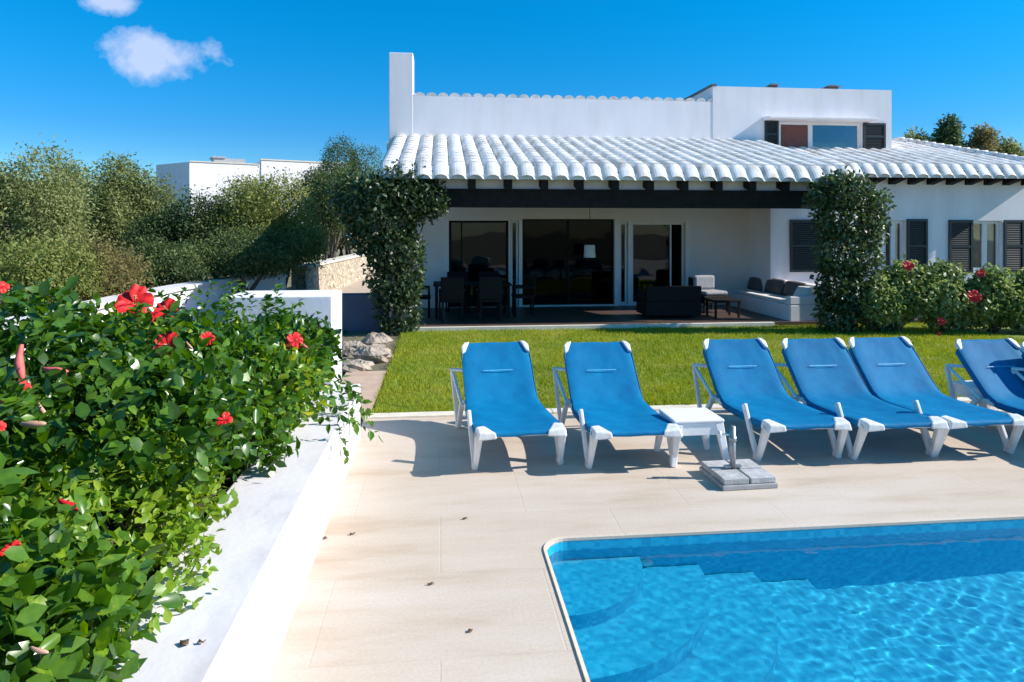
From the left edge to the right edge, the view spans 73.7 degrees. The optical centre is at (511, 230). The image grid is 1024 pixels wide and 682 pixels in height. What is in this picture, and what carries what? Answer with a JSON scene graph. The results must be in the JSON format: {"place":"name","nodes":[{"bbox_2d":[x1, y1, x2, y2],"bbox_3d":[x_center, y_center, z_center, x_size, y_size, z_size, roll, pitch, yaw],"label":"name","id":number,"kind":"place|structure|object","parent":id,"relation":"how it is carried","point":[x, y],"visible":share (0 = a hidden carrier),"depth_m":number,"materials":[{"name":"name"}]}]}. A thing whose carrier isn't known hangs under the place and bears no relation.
{"place":"outdoors","nodes":[
{"label":"outdoors","id":0,"kind":"place"},
{"bbox_2d":[74,276,378,390],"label":"driveway","id":1,"kind":"structure","parent":0,"point":[355,287],"depth_m":23.32,"materials":[{"name":"beige concrete"}]},
{"bbox_2d":[342,371,385,417],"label":"path","id":2,"kind":"structure","parent":0,"point":[370,382],"depth_m":8.87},
{"bbox_2d":[0,181,896,427],"bbox_3d":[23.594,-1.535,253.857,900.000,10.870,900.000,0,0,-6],"label":"ground","id":3,"kind":"structure","parent":0,"point":[354,336],"depth_m":13.02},
{"bbox_2d":[0,133,101,268],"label":"tree","id":4,"kind":"object","parent":3,"relation":"on","point":[19,203],"visible":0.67,"depth_m":13.78,"materials":[{"name":"green plant"}]},
{"bbox_2d":[0,226,121,313],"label":"shrub","id":5,"kind":"object","parent":3,"relation":"on","point":[22,266],"visible":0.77,"depth_m":10.33,"materials":[{"name":"green plant"}]},
{"bbox_2d":[37,157,96,261],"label":"shrub","id":6,"kind":"object","parent":3,"relation":"on","point":[75,168],"visible":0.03,"depth_m":19.89,"materials":[{"name":"green plant"}]},
{"bbox_2d":[0,225,163,313],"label":"shrub","id":7,"kind":"object","parent":3,"relation":"on","point":[122,268],"visible":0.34,"depth_m":11.43,"materials":[{"name":"green plant"}]},
{"bbox_2d":[76,150,188,253],"bbox_3d":[-10.104,-0.440,17.978,2.823,3.577,2.634,0,0,-6],"label":"tree","id":8,"kind":"object","parent":3,"relation":"on","point":[119,190],"visible":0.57,"depth_m":17.66,"materials":[{"name":"green plant"}]},
{"bbox_2d":[3,274,286,359],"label":"boundary wall","id":9,"kind":"structure","parent":3,"relation":"on","point":[267,284],"depth_m":13.93,"materials":[{"name":"paint"}]},
{"bbox_2d":[106,223,220,289],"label":"shrub","id":10,"kind":"object","parent":3,"relation":"on","point":[178,264],"visible":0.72,"depth_m":14.20,"materials":[{"name":"green plant"}]},
{"bbox_2d":[112,184,236,283],"bbox_3d":[-8.148,0.315,16.975,3.156,2.943,2.427,0,0,-6],"label":"shrub","id":11,"kind":"object","parent":3,"relation":"on","point":[184,228],"visible":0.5,"depth_m":16.48,"materials":[{"name":"green plant"}]},
{"bbox_2d":[13,384,359,681],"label":"planter","id":12,"kind":"object","parent":3,"relation":"on","point":[268,539],"visible":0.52,"depth_m":3.19,"materials":[{"name":"white plaster"},{"name":"soil"}]},
{"bbox_2d":[0,348,150,681],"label":"hibiscus bush","id":13,"kind":"object","parent":12,"relation":"on","point":[35,542],"visible":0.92,"depth_m":2.04,"materials":[{"name":"green plant"}]},
{"bbox_2d":[0,542,184,681],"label":"hibiscus bush","id":14,"kind":"object","parent":12,"relation":"on","point":[134,663],"visible":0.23,"depth_m":2.07,"materials":[{"name":"green plant"}]},
{"bbox_2d":[0,398,238,635],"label":"hibiscus bush","id":15,"kind":"object","parent":12,"relation":"on","point":[172,530],"visible":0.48,"depth_m":2.95,"materials":[{"name":"green plant"}]},
{"bbox_2d":[0,275,274,513],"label":"hibiscus bush","id":16,"kind":"object","parent":12,"relation":"on","point":[66,335],"visible":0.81,"depth_m":3.34,"materials":[{"name":"green plant"}]},
{"bbox_2d":[180,639,188,644],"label":"fallen leaf","id":17,"kind":"object","parent":12,"relation":"on","point":[184,642],"visible":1,"depth_m":2.42,"materials":[{"name":"brown plant"}]},
{"bbox_2d":[61,309,337,512],"bbox_3d":[-1.901,1.068,4.285,1.380,1.066,1.669,0,0,42],"label":"hibiscus bush","id":18,"kind":"object","parent":12,"relation":"on","point":[275,432],"visible":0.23,"depth_m":4.26,"materials":[{"name":"green plant"}]},
{"bbox_2d":[91,280,382,464],"bbox_3d":[-2.107,1.077,5.254,2.236,1.319,2.041,0,0,-6],"label":"hibiscus bush","id":19,"kind":"object","parent":12,"relation":"on","point":[285,328],"visible":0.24,"depth_m":5.34,"materials":[{"name":"green plant"}]},
{"bbox_2d":[185,217,304,292],"bbox_3d":[-6.272,0.916,15.661,2.731,2.436,2.717,0,0,-6],"label":"shrub","id":20,"kind":"object","parent":3,"relation":"on","point":[237,254],"visible":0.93,"depth_m":15.24,"materials":[{"name":"green plant"}]},
{"bbox_2d":[156,156,351,239],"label":"house","id":21,"kind":"structure","parent":3,"relation":"on","point":[204,175],"depth_m":43.24,"materials":[{"name":"paint"}]},
{"bbox_2d":[193,164,334,286],"bbox_3d":[-6.508,0.228,17.481,3.870,3.797,3.141,0,0,-6],"label":"shrub","id":22,"kind":"object","parent":3,"relation":"on","point":[248,194],"visible":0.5,"depth_m":16.99,"materials":[{"name":"green plant"}]},
{"bbox_2d":[225,290,341,383],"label":"garden wall","id":23,"kind":"structure","parent":3,"relation":"on","point":[328,303],"depth_m":6.53,"materials":[{"name":"paint"}]},
{"bbox_2d":[230,202,337,286],"bbox_3d":[-6.143,0.652,17.588,3.184,2.948,2.557,0,0,-6],"label":"shrub","id":24,"kind":"object","parent":3,"relation":"on","point":[305,236],"visible":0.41,"depth_m":17.37,"materials":[{"name":"green plant"}]},
{"bbox_2d":[278,161,368,258],"bbox_3d":[-6.579,-0.170,23.942,3.391,4.575,3.076,0,0,-6],"label":"tree","id":25,"kind":"object","parent":3,"relation":"on","point":[317,184],"visible":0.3,"depth_m":23.51,"materials":[{"name":"green plant"}]},
{"bbox_2d":[291,253,381,289],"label":"stone wall","id":26,"kind":"structure","parent":3,"relation":"on","point":[339,272],"depth_m":22.07,"materials":[{"name":"beige stone"}]},
{"bbox_2d":[315,223,357,257],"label":"shrub","id":27,"kind":"object","parent":3,"relation":"on","point":[341,242],"visible":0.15,"depth_m":30.64,"materials":[{"name":"green plant"}]},
{"bbox_2d":[312,131,386,255],"bbox_3d":[-7.200,-1.220,30.944,4.055,6.512,3.251,0,0,9],"label":"tree","id":28,"kind":"object","parent":3,"relation":"on","point":[354,153],"visible":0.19,"depth_m":30.71,"materials":[{"name":"green plant"}]},
{"bbox_2d":[342,340,364,356],"bbox_3d":[-2.601,1.940,11.125,0.520,0.279,0.425,0,0,-6],"label":"rock","id":29,"kind":"object","parent":3,"relation":"on","point":[349,347],"visible":0.54,"depth_m":10.96,"materials":[{"name":"stone"}]},
{"bbox_2d":[342,359,374,372],"bbox_3d":[-2.243,1.955,9.731,0.569,0.214,0.491,0,0,-6],"label":"rock","id":30,"kind":"object","parent":3,"relation":"on","point":[355,365],"visible":0.63,"depth_m":9.59,"materials":[{"name":"stone"}]},
{"bbox_2d":[342,293,386,331],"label":"wall","id":31,"kind":"structure","parent":3,"relation":"on","point":[357,309],"depth_m":13.66,"materials":[{"name":"paint"}]},
{"bbox_2d":[352,343,393,363],"bbox_3d":[-2.150,1.932,10.591,0.618,0.319,0.597,0,0,-6],"label":"rock","id":32,"kind":"object","parent":3,"relation":"on","point":[375,353],"visible":0.77,"depth_m":10.42,"materials":[{"name":"stone"}]},
{"bbox_2d":[361,332,392,347],"bbox_3d":[-2.302,1.916,11.587,0.573,0.352,0.486,0,0,-6],"label":"rock","id":33,"kind":"object","parent":3,"relation":"on","point":[383,339],"visible":0.59,"depth_m":11.47,"materials":[{"name":"stone"}]},
{"bbox_2d":[325,158,451,334],"bbox_3d":[-2.541,0.327,13.389,2.745,3.464,1.335,0,0,19],"label":"climbing plant","id":34,"kind":"object","parent":3,"relation":"on","point":[364,221],"visible":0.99,"depth_m":13.15,"materials":[{"name":"green plant"}]},
{"bbox_2d":[366,397,971,418],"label":"kerb","id":35,"kind":"structure","parent":3,"relation":"on","point":[452,413],"depth_m":7.40,"materials":[{"name":"stone"}]},
{"bbox_2d":[379,52,1023,331],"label":"house","id":36,"kind":"structure","parent":3,"relation":"on","point":[710,179],"depth_m":17.11,"materials":[{"name":"paint"}]},
{"bbox_2d":[418,286,430,317],"bbox_3d":[-2.049,1.450,15.119,0.495,0.931,0.570,0,0,-6],"label":"dining chair","id":37,"kind":"object","parent":36,"relation":"on","point":[428,296],"visible":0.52,"depth_m":14.87,"materials":[{"name":"wicker"}]},
{"bbox_2d":[439,277,465,321],"bbox_3d":[-1.269,1.450,14.469,0.570,0.931,0.495,0,0,-6],"label":"dining chair","id":38,"kind":"object","parent":36,"relation":"on","point":[452,289],"visible":1,"depth_m":14.23,"materials":[{"name":"wicker"}]},
{"bbox_2d":[445,271,469,312],"bbox_3d":[-1.275,1.450,15.962,0.570,0.931,0.495,0,0,-6],"label":"dining chair","id":39,"kind":"object","parent":36,"relation":"on","point":[459,274],"visible":0.45,"depth_m":16.15,"materials":[{"name":"wicker"}]},
{"bbox_2d":[433,281,511,318],"bbox_3d":[-0.898,1.544,15.240,1.700,0.740,1.000,0,0,-6],"label":"dining table","id":40,"kind":"object","parent":36,"relation":"on","point":[436,284],"visible":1,"depth_m":14.86,"materials":[{"name":"wood"}]},
{"bbox_2d":[449,221,507,306],"bbox_3d":[-0.831,0.837,17.005,1.456,2.139,0.083,0,0,-6],"label":"window","id":41,"kind":"structure","parent":36,"relation":"in","point":[483,305],"depth_m":16.97,"materials":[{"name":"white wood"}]},
{"bbox_2d":[478,271,498,312],"bbox_3d":[-0.529,1.450,16.040,0.570,0.931,0.495,0,0,-6],"label":"dining chair","id":42,"kind":"object","parent":36,"relation":"on","point":[488,273],"visible":0.15,"depth_m":16.24,"materials":[{"name":"wicker"}]},
{"bbox_2d":[476,277,503,321],"bbox_3d":[-0.470,1.450,14.523,0.570,0.931,0.495,0,0,-6],"label":"dining chair","id":43,"kind":"object","parent":36,"relation":"on","point":[490,289],"visible":1,"depth_m":14.29,"materials":[{"name":"wicker"}]},
{"bbox_2d":[510,221,517,305],"bbox_3d":[0.053,0.837,17.099,0.190,2.139,0.080,0,0,-6],"label":"window","id":44,"kind":"structure","parent":36,"relation":"in","point":[511,222],"depth_m":17.05,"materials":[{"name":"white glass"}]},
{"bbox_2d":[511,273,535,316],"bbox_3d":[0.254,1.450,15.361,0.495,0.931,0.570,0,0,-6],"label":"dining chair","id":45,"kind":"object","parent":36,"relation":"on","point":[532,287],"visible":0.99,"depth_m":15.17,"materials":[{"name":"wicker"}]},
{"bbox_2d":[522,219,612,304],"bbox_3d":[1.412,0.801,17.241,2.323,2.152,0.083,0,0,-6],"label":"sliding door","id":46,"kind":"structure","parent":36,"relation":"in","point":[552,249],"depth_m":17.23,"materials":[{"name":"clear glass"}]},
{"bbox_2d":[584,208,595,257],"bbox_3d":[1.887,-0.588,16.588,0.290,2.502,0.290,0,0,-6],"label":"hanging lamp","id":47,"kind":"object","parent":36,"relation":"hanging from","point":[589,250],"visible":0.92,"depth_m":16.48,"materials":[{"name":"white"}]},
{"bbox_2d":[620,223,626,303],"bbox_3d":[2.821,0.844,17.390,0.197,2.066,0.080,0,0,-6],"label":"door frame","id":48,"kind":"structure","parent":36,"relation":"in","point":[625,224],"depth_m":17.36,"materials":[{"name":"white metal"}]},
{"bbox_2d":[632,223,683,303],"bbox_3d":[3.720,0.844,17.483,1.384,2.066,0.083,0,0,-6],"label":"window","id":49,"kind":"structure","parent":36,"relation":"in","point":[682,224],"depth_m":17.51,"materials":[{"name":"white glass"}]},
{"bbox_2d":[636,286,700,315],"bbox_3d":[3.463,1.534,15.135,1.221,0.640,0.820,0,0,-6],"label":"sofa","id":50,"kind":"object","parent":36,"relation":"on","point":[668,300],"visible":1,"depth_m":14.74,"materials":[{"name":"wicker"}]},
{"bbox_2d":[688,275,730,313],"bbox_3d":[4.629,1.494,16.072,0.720,0.840,0.720,0,0,-18],"label":"armchair","id":51,"kind":"object","parent":36,"relation":"on","point":[706,284],"visible":0.73,"depth_m":16.14,"materials":[{"name":"fabric"}]},
{"bbox_2d":[705,298,740,317],"bbox_3d":[4.667,1.719,15.121,0.600,0.390,0.560,0,0,-6],"label":"coffee table","id":52,"kind":"object","parent":36,"relation":"on","point":[719,300],"visible":1,"depth_m":14.92,"materials":[{"name":"wood"}]},
{"bbox_2d":[747,277,762,291],"bbox_3d":[6.202,1.366,17.293,0.200,0.420,0.820,16,-2,-6],"label":"cushion","id":53,"kind":"object","parent":36,"relation":"on","point":[754,283],"visible":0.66,"depth_m":17.17,"materials":[{"name":"grey fabric"}]},
{"bbox_2d":[729,289,785,303],"bbox_3d":[5.931,1.538,16.063,0.480,0.077,2.890,0,0,-6],"label":"seat pad","id":54,"kind":"object","parent":36,"relation":"on","point":[767,296],"visible":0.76,"depth_m":15.91,"materials":[{"name":"white fabric"}]},
{"bbox_2d":[793,286,812,295],"bbox_3d":[6.324,1.383,14.878,0.130,0.360,0.400,38,-16,-21],"label":"cushion","id":55,"kind":"object","parent":54,"relation":"on","point":[803,291],"visible":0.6,"depth_m":14.81,"materials":[{"name":"white fabric"}]},
{"bbox_2d":[764,278,784,294],"bbox_3d":[6.298,1.366,16.378,0.200,0.420,0.820,16,-2,-6],"label":"cushion","id":56,"kind":"object","parent":36,"relation":"on","point":[774,286],"visible":0.82,"depth_m":16.18,"materials":[{"name":"grey fabric"}]},
{"bbox_2d":[783,281,805,295],"bbox_3d":[6.395,1.366,15.463,0.200,0.420,0.820,16,-2,-6],"label":"cushion","id":57,"kind":"object","parent":36,"relation":"on","point":[790,287],"visible":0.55,"depth_m":15.44,"materials":[{"name":"grey fabric"}]},
{"bbox_2d":[779,121,859,148],"bbox_3d":[8.430,-2.562,18.762,2.386,0.797,0.083,0,0,-6],"label":"window","id":58,"kind":"structure","parent":36,"relation":"in","point":[810,124],"depth_m":18.70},
{"bbox_2d":[885,221,902,266],"bbox_3d":[9.434,0.392,16.947,0.531,1.242,0.083,0,0,-6],"label":"window","id":59,"kind":"structure","parent":36,"relation":"in","point":[900,223],"depth_m":16.92,"materials":[{"name":"white glass"}]},
{"bbox_2d":[973,221,998,269],"bbox_3d":[11.886,0.392,17.205,0.780,1.242,0.083,0,0,-6],"label":"window","id":60,"kind":"structure","parent":36,"relation":"in","point":[983,224],"depth_m":17.20,"materials":[{"name":"white glass"}]},
{"bbox_2d":[801,165,896,333],"bbox_3d":[6.599,0.396,13.417,1.741,3.352,1.312,0,0,-31],"label":"climbing plant","id":61,"kind":"object","parent":3,"relation":"on","point":[843,304],"visible":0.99,"depth_m":13.16,"materials":[{"name":"green plant"}]},
{"bbox_2d":[902,126,935,141],"bbox_3d":[18.052,-1.279,30.045,2.062,6.682,2.088,0,0,-6],"label":"tree","id":62,"kind":"object","parent":3,"relation":"on","point":[918,136],"visible":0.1,"depth_m":29.92,"materials":[{"name":"green plant"}]},
{"bbox_2d":[928,112,966,146],"bbox_3d":[19.019,-1.576,30.038,1.618,7.268,1.627,0,0,-6],"label":"tree","id":63,"kind":"object","parent":3,"relation":"on","point":[947,131],"visible":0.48,"depth_m":29.73,"materials":[{"name":"green plant"}]},
{"bbox_2d":[962,122,1003,152],"bbox_3d":[20.455,-1.342,30.103,1.981,6.800,2.186,0,0,33],"label":"tree","id":64,"kind":"object","parent":3,"relation":"on","point":[984,138],"visible":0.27,"depth_m":29.70,"materials":[{"name":"green plant"}]},
{"bbox_2d":[995,134,1023,155],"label":"tree","id":65,"kind":"object","parent":3,"relation":"on","point":[1009,146],"visible":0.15,"depth_m":29.96,"materials":[{"name":"green plant"}]},
{"bbox_2d":[0,0,1023,186],"label":"sky","id":66,"kind":"structure","parent":0,"point":[162,81],"materials":[{"name":"blue"}]},
{"bbox_2d":[268,402,1023,681],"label":"pool deck","id":67,"kind":"structure","parent":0,"point":[372,605],"depth_m":4.83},
{"bbox_2d":[450,340,566,469],"bbox_3d":[-0.076,1.582,6.337,0.883,0.859,1.569,0,0,-10],"label":"sun lounger","id":68,"kind":"object","parent":67,"relation":"on","point":[501,397],"visible":1,"depth_m":6.65,"materials":[{"name":"blue fabric"}]},
{"bbox_2d":[552,341,682,468],"bbox_3d":[0.926,1.582,6.345,0.883,0.859,1.569,0,0,-6],"label":"sun lounger","id":69,"kind":"object","parent":67,"relation":"on","point":[605,401],"visible":0.97,"depth_m":6.66,"materials":[{"name":"blue fabric"}]},
{"bbox_2d":[654,408,729,467],"bbox_3d":[1.570,1.808,5.998,0.523,0.389,0.463,0,0,-7],"label":"side table","id":70,"kind":"object","parent":67,"relation":"on","point":[705,423],"visible":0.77,"depth_m":5.83,"materials":[{"name":"white plastic"}]},
{"bbox_2d":[699,425,777,490],"bbox_3d":[1.808,1.789,5.478,0.451,0.420,0.451,0,0,-8],"label":"umbrella base","id":71,"kind":"object","parent":67,"relation":"on","point":[733,473],"visible":1,"depth_m":5.39,"materials":[{"name":"concrete"}]},
{"bbox_2d":[692,338,851,460],"bbox_3d":[2.413,1.582,6.538,0.884,0.859,1.569,0,0,-6],"label":"sun lounger","id":72,"kind":"object","parent":67,"relation":"on","point":[749,387],"visible":0.94,"depth_m":6.83,"materials":[{"name":"blue fabric"}]},
{"bbox_2d":[547,520,1023,676],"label":"pool basin","id":73,"kind":"object","parent":67,"relation":"in","point":[735,537],"visible":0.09,"depth_m":4.57,"materials":[{"name":"blue tile"}]},
{"bbox_2d":[543,514,1023,681],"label":"pool edging","id":74,"kind":"object","parent":73,"relation":"on","point":[550,543],"visible":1,"depth_m":4.54,"materials":[{"name":"white stone"}]},
{"bbox_2d":[549,528,1023,681],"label":"pool water","id":75,"kind":"structure","parent":73,"relation":"in","point":[932,607],"depth_m":3.73,"materials":[{"name":"blue liquid"}]},
{"bbox_2d":[775,337,948,459],"bbox_3d":[3.260,1.582,6.572,0.883,0.859,1.569,0,0,-6],"label":"sun lounger","id":76,"kind":"object","parent":67,"relation":"on","point":[826,376],"visible":0.92,"depth_m":6.85,"materials":[{"name":"blue fabric"}]},
{"bbox_2d":[848,336,1023,456],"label":"sun lounger","id":77,"kind":"object","parent":67,"relation":"on","point":[892,370],"visible":0.82,"depth_m":6.96,"materials":[{"name":"blue fabric"}]},
{"bbox_2d":[949,380,990,427],"bbox_3d":[4.950,1.808,7.148,0.523,0.389,0.463,0,0,-9],"label":"side table","id":78,"kind":"object","parent":67,"relation":"on","point":[960,388],"visible":0.15,"depth_m":7.16,"materials":[{"name":"white plastic"}]},
{"bbox_2d":[944,338,1023,416],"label":"sun lounger","id":79,"kind":"object","parent":67,"relation":"on","point":[987,364],"visible":0.91,"depth_m":7.03,"materials":[{"name":"blue fabric"}]},
{"bbox_2d":[1010,342,1023,380],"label":"sun lounger","id":80,"kind":"object","parent":67,"relation":"on","point":[1014,370],"visible":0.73,"depth_m":7.00,"materials":[{"name":"blue plastic"}]},
{"bbox_2d":[374,324,1023,412],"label":"lawn","id":81,"kind":"structure","parent":0,"point":[1006,332],"depth_m":10.65,"materials":[{"name":"green plant"}]},
{"bbox_2d":[857,254,943,332],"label":"flowering shrub","id":82,"kind":"object","parent":81,"relation":"on","point":[895,306],"visible":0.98,"depth_m":12.99,"materials":[{"name":"green plant"}]},
{"bbox_2d":[908,257,994,335],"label":"flowering shrub","id":83,"kind":"object","parent":81,"relation":"on","point":[955,302],"visible":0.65,"depth_m":13.08,"materials":[{"name":"green plant"}]},
{"bbox_2d":[962,262,1023,332],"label":"flowering shrub","id":84,"kind":"object","parent":81,"relation":"on","point":[992,287],"visible":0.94,"depth_m":12.93,"materials":[{"name":"green plant"}]},
{"bbox_2d":[1000,267,1023,333],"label":"flowering shrub","id":85,"kind":"object","parent":81,"relation":"on","point":[1019,275],"visible":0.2,"depth_m":13.21,"materials":[{"name":"green plant"}]}
]}

